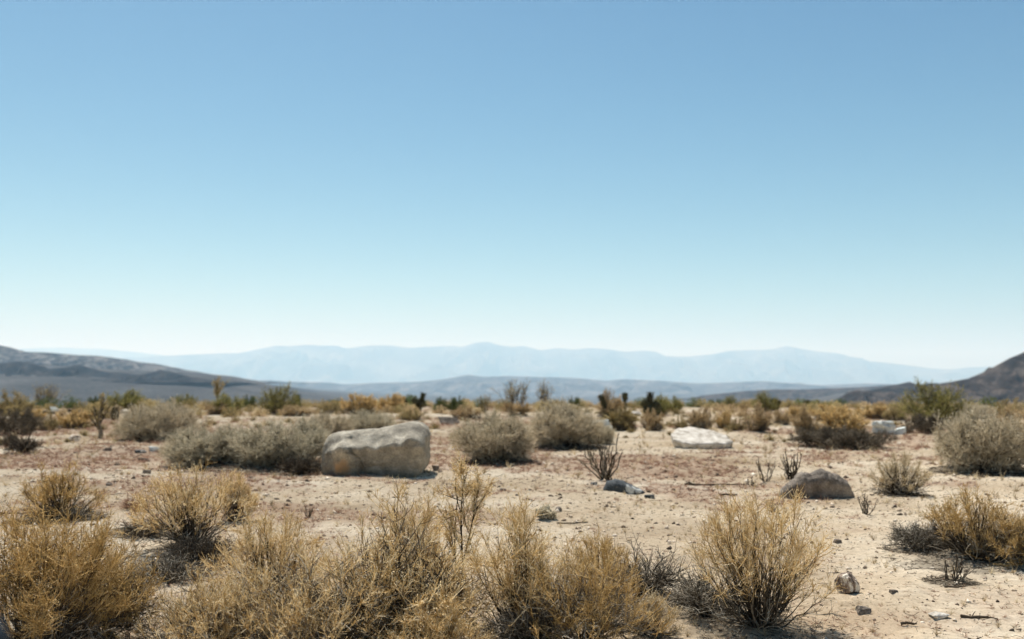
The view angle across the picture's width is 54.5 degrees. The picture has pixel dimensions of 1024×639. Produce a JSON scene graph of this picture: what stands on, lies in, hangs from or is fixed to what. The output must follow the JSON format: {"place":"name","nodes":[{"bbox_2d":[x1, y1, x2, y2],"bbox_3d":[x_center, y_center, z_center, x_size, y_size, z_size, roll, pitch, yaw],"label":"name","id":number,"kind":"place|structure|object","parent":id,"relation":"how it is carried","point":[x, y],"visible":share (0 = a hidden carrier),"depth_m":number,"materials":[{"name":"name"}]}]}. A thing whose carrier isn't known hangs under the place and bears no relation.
{"place":"outdoors","nodes":[
{"label":"outdoors","id":0,"kind":"place"},
{"bbox_2d":[17,347,165,357],"bbox_3d":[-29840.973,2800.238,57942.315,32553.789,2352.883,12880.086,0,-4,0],"label":"mountain range","id":1,"kind":"structure","parent":0,"point":[101,352],"depth_m":57797.10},
{"bbox_2d":[0,362,234,382],"bbox_3d":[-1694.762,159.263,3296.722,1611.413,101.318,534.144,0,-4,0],"label":"hills","id":2,"kind":"structure","parent":0,"point":[9,369],"depth_m":3239.79,"materials":[{"name":"stone"}]},
{"bbox_2d":[0,345,280,382],"bbox_3d":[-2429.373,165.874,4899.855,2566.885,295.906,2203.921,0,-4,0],"label":"hills","id":3,"kind":"structure","parent":0,"point":[8,354],"depth_m":4777.23,"materials":[{"name":"stone"}]},
{"bbox_2d":[0,365,1023,638],"bbox_3d":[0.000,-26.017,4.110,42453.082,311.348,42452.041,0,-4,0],"label":"desert ground","id":4,"kind":"structure","parent":0,"point":[578,507],"depth_m":13.32,"materials":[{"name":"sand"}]},
{"bbox_2d":[0,388,39,413],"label":"desert shrub","id":5,"kind":"object","parent":4,"relation":"on","point":[6,403],"visible":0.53,"depth_m":55.66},
{"bbox_2d":[0,404,44,435],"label":"desert shrub","id":6,"kind":"object","parent":4,"relation":"on","point":[27,422],"visible":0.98,"depth_m":33.13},
{"bbox_2d":[2,431,46,454],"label":"dead shrub","id":7,"kind":"object","parent":4,"relation":"on","point":[19,445],"visible":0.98,"depth_m":22.41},
{"bbox_2d":[38,410,59,430],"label":"desert shrub","id":8,"kind":"object","parent":4,"relation":"on","point":[52,423],"visible":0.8,"depth_m":35.83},
{"bbox_2d":[32,382,73,405],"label":"green shrub","id":9,"kind":"object","parent":4,"relation":"on","point":[40,394],"visible":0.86,"depth_m":82.56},
{"bbox_2d":[9,458,109,522],"bbox_3d":[-5.300,2.010,11.739,1.068,0.749,1.103,0,-4,0],"label":"dry shrub","id":10,"kind":"object","parent":4,"relation":"on","point":[50,497],"visible":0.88,"depth_m":11.67,"materials":[{"name":"yellow plant"}]},
{"bbox_2d":[0,493,146,638],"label":"dry shrub","id":11,"kind":"object","parent":4,"relation":"on","point":[32,603],"visible":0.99,"depth_m":5.60,"materials":[{"name":"yellow plant"}]},
{"bbox_2d":[52,408,94,428],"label":"desert shrub","id":12,"kind":"object","parent":4,"relation":"on","point":[75,419],"visible":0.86,"depth_m":37.32,"materials":[{"name":"yellow plant"}]},
{"bbox_2d":[86,391,115,437],"bbox_3d":[-12.789,2.956,30.734,0.692,1.469,1.217,-2,-4,23],"label":"tree","id":13,"kind":"object","parent":4,"relation":"on","point":[98,419],"visible":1,"depth_m":30.77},
{"bbox_2d":[58,529,173,638],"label":"dry shrub","id":14,"kind":"object","parent":4,"relation":"on","point":[144,605],"visible":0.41,"depth_m":6.08,"materials":[{"name":"yellow plant"}]},
{"bbox_2d":[104,388,146,409],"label":"green shrub","id":15,"kind":"object","parent":4,"relation":"on","point":[126,400],"visible":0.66,"depth_m":64.31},
{"bbox_2d":[116,492,153,510],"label":"plant","id":16,"kind":"object","parent":4,"relation":"on","point":[127,505],"visible":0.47,"depth_m":12.61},
{"bbox_2d":[114,512,175,539],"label":"dead shrub","id":17,"kind":"object","parent":4,"relation":"on","point":[130,529],"visible":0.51,"depth_m":10.47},
{"bbox_2d":[108,395,212,440],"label":"desert shrub","id":18,"kind":"object","parent":4,"relation":"on","point":[141,422],"visible":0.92,"depth_m":28.72,"materials":[{"name":"grey plant"}]},
{"bbox_2d":[129,552,219,586],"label":"dead shrub","id":19,"kind":"object","parent":4,"relation":"on","point":[168,570],"visible":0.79,"depth_m":8.26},
{"bbox_2d":[176,391,200,407],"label":"green shrub","id":20,"kind":"object","parent":4,"relation":"on","point":[182,399],"visible":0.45,"depth_m":71.45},
{"bbox_2d":[122,454,259,551],"bbox_3d":[-3.185,1.799,9.904,1.242,0.881,1.284,-2,-4,30],"label":"dry shrub","id":21,"kind":"object","parent":4,"relation":"on","point":[191,505],"visible":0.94,"depth_m":9.76,"materials":[{"name":"plant"}]},
{"bbox_2d":[152,526,236,563],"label":"dead shrub","id":22,"kind":"object","parent":4,"relation":"on","point":[192,549],"visible":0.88,"depth_m":9.12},
{"bbox_2d":[155,420,246,467],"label":"desert shrub","id":23,"kind":"object","parent":4,"relation":"on","point":[192,447],"visible":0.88,"depth_m":18.89,"materials":[{"name":"grey plant"}]},
{"bbox_2d":[112,557,293,638],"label":"dry shrub","id":24,"kind":"object","parent":4,"relation":"on","point":[200,617],"visible":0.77,"depth_m":5.89,"materials":[{"name":"plant"}]},
{"bbox_2d":[202,401,229,414],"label":"desert shrub","id":25,"kind":"object","parent":4,"relation":"on","point":[210,409],"visible":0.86,"depth_m":56.92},
{"bbox_2d":[210,375,228,399],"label":"thin tree","id":26,"kind":"object","parent":4,"relation":"on","point":[217,390],"visible":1,"depth_m":64.38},
{"bbox_2d":[211,393,248,413],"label":"green shrub","id":27,"kind":"object","parent":4,"relation":"on","point":[237,405],"visible":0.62,"depth_m":57.58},
{"bbox_2d":[215,469,262,521],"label":"dry shrub","id":28,"kind":"object","parent":4,"relation":"on","point":[236,493],"visible":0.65,"depth_m":11.95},
{"bbox_2d":[200,495,340,595],"bbox_3d":[-1.852,1.754,7.645,1.164,0.777,1.121,0,-4,0],"label":"dry shrub","id":29,"kind":"object","parent":4,"relation":"on","point":[268,543],"visible":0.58,"depth_m":7.59,"materials":[{"name":"plant"}]},
{"bbox_2d":[217,413,333,467],"bbox_3d":[-4.403,2.299,19.179,2.398,1.015,2.341,0,-4,-3],"label":"desert shrub","id":30,"kind":"object","parent":4,"relation":"on","point":[254,447],"visible":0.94,"depth_m":18.61,"materials":[{"name":"grey plant"}]},
{"bbox_2d":[254,381,303,414],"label":"green shrub","id":31,"kind":"object","parent":4,"relation":"on","point":[273,403],"visible":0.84,"depth_m":57.12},
{"bbox_2d":[276,404,318,416],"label":"desert shrub","id":32,"kind":"object","parent":4,"relation":"on","point":[287,411],"visible":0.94,"depth_m":50.07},
{"bbox_2d":[273,452,322,475],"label":"dead shrub","id":33,"kind":"object","parent":4,"relation":"on","point":[298,466],"visible":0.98,"depth_m":17.64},
{"bbox_2d":[222,527,410,638],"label":"dry shrub","id":34,"kind":"object","parent":4,"relation":"on","point":[296,627],"visible":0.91,"depth_m":5.72,"materials":[{"name":"plant"}]},
{"bbox_2d":[311,398,345,413],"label":"desert shrub","id":35,"kind":"object","parent":4,"relation":"on","point":[331,406],"visible":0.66,"depth_m":59.76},
{"bbox_2d":[305,408,356,438],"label":"desert shrub","id":36,"kind":"object","parent":4,"relation":"on","point":[341,424],"visible":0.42,"depth_m":29.34,"materials":[{"name":"grey plant"}]},
{"bbox_2d":[339,392,381,414],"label":"desert shrub","id":37,"kind":"object","parent":4,"relation":"on","point":[364,403],"visible":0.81,"depth_m":52.31,"materials":[{"name":"yellow plant"}]},
{"bbox_2d":[345,407,398,429],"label":"desert shrub","id":38,"kind":"object","parent":4,"relation":"on","point":[366,420],"visible":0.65,"depth_m":33.00,"materials":[{"name":"grey plant"}]},
{"bbox_2d":[321,421,430,477],"bbox_3d":[-2.452,2.349,17.927,1.927,1.014,1.354,0,-4,0],"label":"boulder","id":39,"kind":"object","parent":4,"relation":"on","point":[400,450],"visible":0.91,"depth_m":17.43,"materials":[{"name":"stone"}]},
{"bbox_2d":[377,392,406,410],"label":"desert shrub","id":40,"kind":"object","parent":4,"relation":"on","point":[397,400],"visible":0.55,"depth_m":61.37,"materials":[{"name":"yellow plant"}]},
{"bbox_2d":[290,478,503,638],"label":"dry shrub","id":41,"kind":"object","parent":4,"relation":"on","point":[413,575],"visible":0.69,"depth_m":5.99,"materials":[{"name":"plant"}]},
{"bbox_2d":[363,476,448,589],"bbox_3d":[-0.820,1.685,7.776,0.707,0.962,0.833,-2,-4,27],"label":"dry shrub","id":42,"kind":"object","parent":4,"relation":"on","point":[427,516],"visible":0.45,"depth_m":7.76,"materials":[{"name":"plant"}]},
{"bbox_2d":[397,407,425,420],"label":"desert shrub","id":43,"kind":"object","parent":4,"relation":"on","point":[409,415],"visible":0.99,"depth_m":44.56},
{"bbox_2d":[410,392,427,412],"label":"cactus","id":44,"kind":"object","parent":4,"relation":"on","point":[420,402],"visible":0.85,"depth_m":59.65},
{"bbox_2d":[384,577,496,638],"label":"dry shrub","id":45,"kind":"object","parent":4,"relation":"on","point":[426,622],"visible":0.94,"depth_m":5.62,"materials":[{"name":"plant"}]},
{"bbox_2d":[433,396,452,411],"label":"green shrub","id":46,"kind":"object","parent":4,"relation":"on","point":[440,402],"visible":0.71,"depth_m":62.68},
{"bbox_2d":[429,445,498,619],"bbox_3d":[-0.338,1.497,6.934,0.498,1.224,0.432,0,-4,0],"label":"tall plant","id":47,"kind":"object","parent":4,"relation":"on","point":[465,493],"visible":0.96,"depth_m":6.95,"materials":[{"name":"plant"}]},
{"bbox_2d":[447,405,482,418],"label":"desert shrub","id":48,"kind":"object","parent":4,"relation":"on","point":[462,413],"visible":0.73,"depth_m":48.00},
{"bbox_2d":[443,403,539,463],"bbox_3d":[-0.437,2.292,20.225,2.101,1.220,2.117,1,-4,-11],"label":"desert shrub","id":49,"kind":"object","parent":4,"relation":"on","point":[492,439],"visible":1,"depth_m":19.87,"materials":[{"name":"grey plant"}]},
{"bbox_2d":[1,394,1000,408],"bbox_3d":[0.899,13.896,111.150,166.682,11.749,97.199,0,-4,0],"label":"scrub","id":50,"kind":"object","parent":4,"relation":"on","point":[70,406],"visible":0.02,"depth_m":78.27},
{"bbox_2d":[489,378,530,405],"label":"green shrub","id":51,"kind":"object","parent":4,"relation":"on","point":[512,395],"visible":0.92,"depth_m":62.80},
{"bbox_2d":[0,406,1023,638],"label":"dried plant mat","id":52,"kind":"object","parent":4,"relation":"on","point":[110,458],"visible":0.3,"depth_m":19.34,"materials":[{"name":"plant"}]},
{"bbox_2d":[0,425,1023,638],"bbox_3d":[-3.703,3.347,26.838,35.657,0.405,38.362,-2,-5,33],"label":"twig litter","id":53,"kind":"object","parent":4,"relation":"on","point":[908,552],"visible":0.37,"depth_m":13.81,"materials":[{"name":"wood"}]},
{"bbox_2d":[0,408,1023,444],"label":"scrub","id":54,"kind":"object","parent":4,"relation":"on","point":[427,417],"visible":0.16,"depth_m":38.59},
{"bbox_2d":[2,397,1023,419],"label":"scrub","id":55,"kind":"object","parent":4,"relation":"on","point":[397,409],"visible":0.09,"depth_m":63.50,"materials":[{"name":"plant"}]},
{"bbox_2d":[498,399,534,415],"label":"desert shrub","id":56,"kind":"object","parent":4,"relation":"on","point":[523,409],"visible":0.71,"depth_m":52.30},
{"bbox_2d":[452,487,601,638],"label":"dry shrub","id":57,"kind":"object","parent":4,"relation":"on","point":[511,589],"visible":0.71,"depth_m":6.01,"materials":[{"name":"plant"}]},
{"bbox_2d":[535,379,554,410],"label":"green shrub","id":58,"kind":"object","parent":4,"relation":"on","point":[545,396],"visible":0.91,"depth_m":62.91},
{"bbox_2d":[534,504,557,519],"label":"plant","id":59,"kind":"object","parent":4,"relation":"on","point":[551,515],"visible":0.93,"depth_m":11.85,"materials":[{"name":"grey plant"}]},
{"bbox_2d":[524,392,608,447],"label":"desert shrub","id":60,"kind":"object","parent":4,"relation":"on","point":[557,426],"visible":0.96,"depth_m":26.67,"materials":[{"name":"grey plant"}]},
{"bbox_2d":[488,531,677,638],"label":"dry shrub","id":61,"kind":"object","parent":4,"relation":"on","point":[603,611],"visible":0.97,"depth_m":5.77,"materials":[{"name":"yellow plant"}]},
{"bbox_2d":[576,434,623,479],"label":"dead shrub","id":62,"kind":"object","parent":4,"relation":"on","point":[608,474],"visible":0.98,"depth_m":16.73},
{"bbox_2d":[583,420,616,444],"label":"desert shrub","id":63,"kind":"object","parent":4,"relation":"on","point":[608,433],"visible":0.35,"depth_m":27.83,"materials":[{"name":"grey plant"}]},
{"bbox_2d":[567,518,641,590],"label":"dry shrub","id":64,"kind":"object","parent":4,"relation":"on","point":[592,540],"visible":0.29,"depth_m":7.61,"materials":[{"name":"yellow plant"}]},
{"bbox_2d":[597,387,623,418],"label":"desert shrub","id":65,"kind":"object","parent":4,"relation":"on","point":[615,402],"visible":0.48,"depth_m":47.30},
{"bbox_2d":[601,407,641,430],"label":"desert shrub","id":66,"kind":"object","parent":4,"relation":"on","point":[613,414],"visible":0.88,"depth_m":34.35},
{"bbox_2d":[603,479,644,493],"bbox_3d":[1.692,2.509,15.018,0.632,0.215,0.397,0,-4,0],"label":"rock","id":67,"kind":"object","parent":4,"relation":"on","point":[617,485],"visible":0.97,"depth_m":14.85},
{"bbox_2d":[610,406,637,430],"bbox_3d":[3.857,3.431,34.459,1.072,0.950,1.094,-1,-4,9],"label":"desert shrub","id":68,"kind":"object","parent":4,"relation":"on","point":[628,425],"visible":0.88,"depth_m":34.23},
{"bbox_2d":[605,526,693,599],"bbox_3d":[1.055,1.859,7.599,0.779,0.514,0.808,-3,-5,40],"label":"dead shrub","id":69,"kind":"object","parent":4,"relation":"on","point":[659,575],"visible":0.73,"depth_m":7.50,"materials":[{"name":"plant"}]},
{"bbox_2d":[638,407,664,430],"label":"desert shrub","id":70,"kind":"object","parent":4,"relation":"on","point":[651,421],"visible":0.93,"depth_m":33.90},
{"bbox_2d":[640,392,662,415],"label":"cactus","id":71,"kind":"object","parent":4,"relation":"on","point":[651,405],"visible":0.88,"depth_m":53.82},
{"bbox_2d":[623,585,688,638],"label":"dry grass","id":72,"kind":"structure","parent":4,"relation":"on","point":[674,613],"depth_m":6.37,"materials":[{"name":"plant"}]},
{"bbox_2d":[637,391,675,413],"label":"green shrub","id":73,"kind":"object","parent":4,"relation":"on","point":[664,404],"visible":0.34,"depth_m":54.70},
{"bbox_2d":[665,395,685,410],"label":"green shrub","id":74,"kind":"object","parent":4,"relation":"on","point":[677,404],"visible":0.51,"depth_m":59.13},
{"bbox_2d":[682,404,716,429],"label":"desert shrub","id":75,"kind":"object","parent":4,"relation":"on","point":[696,421],"visible":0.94,"depth_m":34.75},
{"bbox_2d":[671,427,732,448],"bbox_3d":[5.013,3.241,26.552,1.575,0.689,1.594,0,-4,0],"label":"flat rock","id":76,"kind":"object","parent":4,"relation":"on","point":[689,438],"visible":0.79,"depth_m":26.17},
{"bbox_2d":[660,558,745,621],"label":"dead shrub","id":77,"kind":"object","parent":4,"relation":"on","point":[688,594],"visible":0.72,"depth_m":6.82,"materials":[{"name":"plant"}]},
{"bbox_2d":[714,410,732,428],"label":"desert shrub","id":78,"kind":"object","parent":4,"relation":"on","point":[723,421],"visible":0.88,"depth_m":36.29,"materials":[{"name":"yellow plant"}]},
{"bbox_2d":[740,400,774,431],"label":"desert shrub","id":79,"kind":"object","parent":4,"relation":"on","point":[760,421],"visible":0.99,"depth_m":33.91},
{"bbox_2d":[678,478,848,638],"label":"dry shrub","id":80,"kind":"object","parent":4,"relation":"on","point":[759,614],"visible":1,"depth_m":6.53,"materials":[{"name":"plant"}]},
{"bbox_2d":[756,455,775,481],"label":"dead shrub","id":81,"kind":"object","parent":4,"relation":"on","point":[762,475],"visible":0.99,"depth_m":16.53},
{"bbox_2d":[750,390,784,411],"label":"green shrub","id":82,"kind":"object","parent":4,"relation":"on","point":[766,405],"visible":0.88,"depth_m":62.66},
{"bbox_2d":[770,409,791,424],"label":"desert shrub","id":83,"kind":"object","parent":4,"relation":"on","point":[783,419],"visible":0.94,"depth_m":41.54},
{"bbox_2d":[781,451,801,479],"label":"dead shrub","id":84,"kind":"object","parent":4,"relation":"on","point":[791,474],"visible":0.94,"depth_m":16.74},
{"bbox_2d":[788,404,819,435],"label":"desert shrub","id":85,"kind":"object","parent":4,"relation":"on","point":[804,420],"visible":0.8,"depth_m":31.80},
{"bbox_2d":[778,468,854,498],"bbox_3d":[4.433,2.386,14.477,1.106,0.447,0.496,0,-4,0],"label":"rock","id":86,"kind":"object","parent":4,"relation":"on","point":[819,482],"visible":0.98,"depth_m":14.26,"materials":[{"name":"stone"}]},
{"bbox_2d":[807,402,852,420],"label":"desert shrub","id":87,"kind":"object","parent":4,"relation":"on","point":[820,405],"visible":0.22,"depth_m":46.32,"materials":[{"name":"yellow plant"}]},
{"bbox_2d":[787,423,900,448],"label":"desert shrub","id":88,"kind":"object","parent":4,"relation":"on","point":[851,438],"visible":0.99,"depth_m":26.56,"materials":[{"name":"plant"}]},
{"bbox_2d":[815,404,873,436],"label":"desert shrub","id":89,"kind":"object","parent":4,"relation":"on","point":[833,416],"visible":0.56,"depth_m":30.50,"materials":[{"name":"yellow plant"}]},
{"bbox_2d":[834,572,859,593],"bbox_3d":[2.573,2.037,7.651,0.181,0.185,0.162,4,-5,-43],"label":"rock","id":90,"kind":"object","parent":4,"relation":"on","point":[848,582],"visible":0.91,"depth_m":7.60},
{"bbox_2d":[856,491,878,514],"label":"dead shrub","id":91,"kind":"object","parent":4,"relation":"on","point":[864,509],"visible":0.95,"depth_m":12.61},
{"bbox_2d":[854,404,889,418],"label":"desert shrub","id":92,"kind":"object","parent":4,"relation":"on","point":[876,412],"visible":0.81,"depth_m":47.82,"materials":[{"name":"yellow plant"}]},
{"bbox_2d":[872,420,895,434],"bbox_3d":[12.111,3.555,32.391,0.727,0.554,0.582,2,-4,-29],"label":"rock","id":93,"kind":"object","parent":4,"relation":"on","point":[883,425],"visible":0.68,"depth_m":32.21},
{"bbox_2d":[880,402,908,420],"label":"desert shrub","id":94,"kind":"object","parent":4,"relation":"on","point":[888,416],"visible":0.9,"depth_m":45.75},
{"bbox_2d":[864,449,934,494],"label":"dry shrub","id":95,"kind":"object","parent":4,"relation":"on","point":[898,486],"visible":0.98,"depth_m":14.77,"materials":[{"name":"plant"}]},
{"bbox_2d":[874,515,949,553],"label":"dry shrub","id":96,"kind":"object","parent":4,"relation":"on","point":[911,536],"visible":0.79,"depth_m":9.68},
{"bbox_2d":[896,412,945,433],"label":"desert shrub","id":97,"kind":"object","parent":4,"relation":"on","point":[922,425],"visible":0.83,"depth_m":32.69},
{"bbox_2d":[891,375,975,422],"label":"green shrub","id":98,"kind":"object","parent":4,"relation":"on","point":[944,407],"visible":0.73,"depth_m":41.20,"materials":[{"name":"plant"}]},
{"bbox_2d":[913,504,995,551],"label":"dead shrub","id":99,"kind":"object","parent":4,"relation":"on","point":[938,536],"visible":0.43,"depth_m":9.38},
{"bbox_2d":[943,552,978,581],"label":"dead shrub","id":100,"kind":"object","parent":4,"relation":"on","point":[959,572],"visible":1,"depth_m":8.05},
{"bbox_2d":[915,479,1023,562],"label":"dry shrub","id":101,"kind":"object","parent":4,"relation":"on","point":[956,519],"visible":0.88,"depth_m":9.07,"materials":[{"name":"yellow plant"}]},
{"bbox_2d":[950,400,998,418],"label":"desert shrub","id":102,"kind":"object","parent":4,"relation":"on","point":[987,408],"visible":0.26,"depth_m":45.87,"materials":[{"name":"grey plant"}]},
{"bbox_2d":[929,398,1023,473],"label":"desert shrub","id":103,"kind":"object","parent":4,"relation":"on","point":[993,444],"visible":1,"depth_m":18.50,"materials":[{"name":"grey plant"}]},
{"bbox_2d":[960,500,1023,570],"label":"dry shrub","id":104,"kind":"object","parent":4,"relation":"on","point":[1014,537],"visible":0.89,"depth_m":8.78,"materials":[{"name":"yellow plant"}]},
{"bbox_2d":[988,402,1023,438],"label":"desert shrub","id":105,"kind":"object","parent":4,"relation":"on","point":[1007,409],"visible":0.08,"depth_m":28.11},
{"bbox_2d":[988,396,1023,412],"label":"desert shrub","id":106,"kind":"object","parent":4,"relation":"on","point":[1006,401],"visible":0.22,"depth_m":55.84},
{"bbox_2d":[0,424,1023,638],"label":"gravel","id":107,"kind":"structure","parent":0,"point":[668,541],"depth_m":13.81,"materials":[{"name":"gravel"}]},
{"bbox_2d":[0,0,1023,368],"label":"sky","id":108,"kind":"structure","parent":0,"point":[681,178],"materials":[{"name":"blue"}]},
{"bbox_2d":[119,342,993,384],"bbox_3d":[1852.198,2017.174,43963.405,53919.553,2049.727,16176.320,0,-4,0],"label":"mountain range","id":109,"kind":"structure","parent":0,"point":[369,364],"depth_m":41253.02,"materials":[{"name":"stone"}]},
{"bbox_2d":[260,375,896,396],"bbox_3d":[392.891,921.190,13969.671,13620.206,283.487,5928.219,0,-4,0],"label":"hills","id":110,"kind":"structure","parent":0,"point":[471,385],"depth_m":12873.06,"materials":[{"name":"stone"}]},
{"bbox_2d":[682,384,917,401],"bbox_3d":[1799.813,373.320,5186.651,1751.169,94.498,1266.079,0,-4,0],"label":"mesa","id":111,"kind":"structure","parent":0,"point":[790,394],"depth_m":5077.31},
{"bbox_2d":[839,390,897,405],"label":"hills","id":112,"kind":"structure","parent":0,"point":[867,396],"depth_m":2067.93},
{"bbox_2d":[837,382,938,399],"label":"hills","id":113,"kind":"structure","parent":0,"point":[898,389],"depth_m":2377.41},
{"bbox_2d":[881,352,1023,406],"bbox_3d":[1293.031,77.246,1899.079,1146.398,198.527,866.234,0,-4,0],"label":"hills","id":114,"kind":"structure","parent":0,"point":[1004,380],"depth_m":1839.71,"materials":[{"name":"stone"}]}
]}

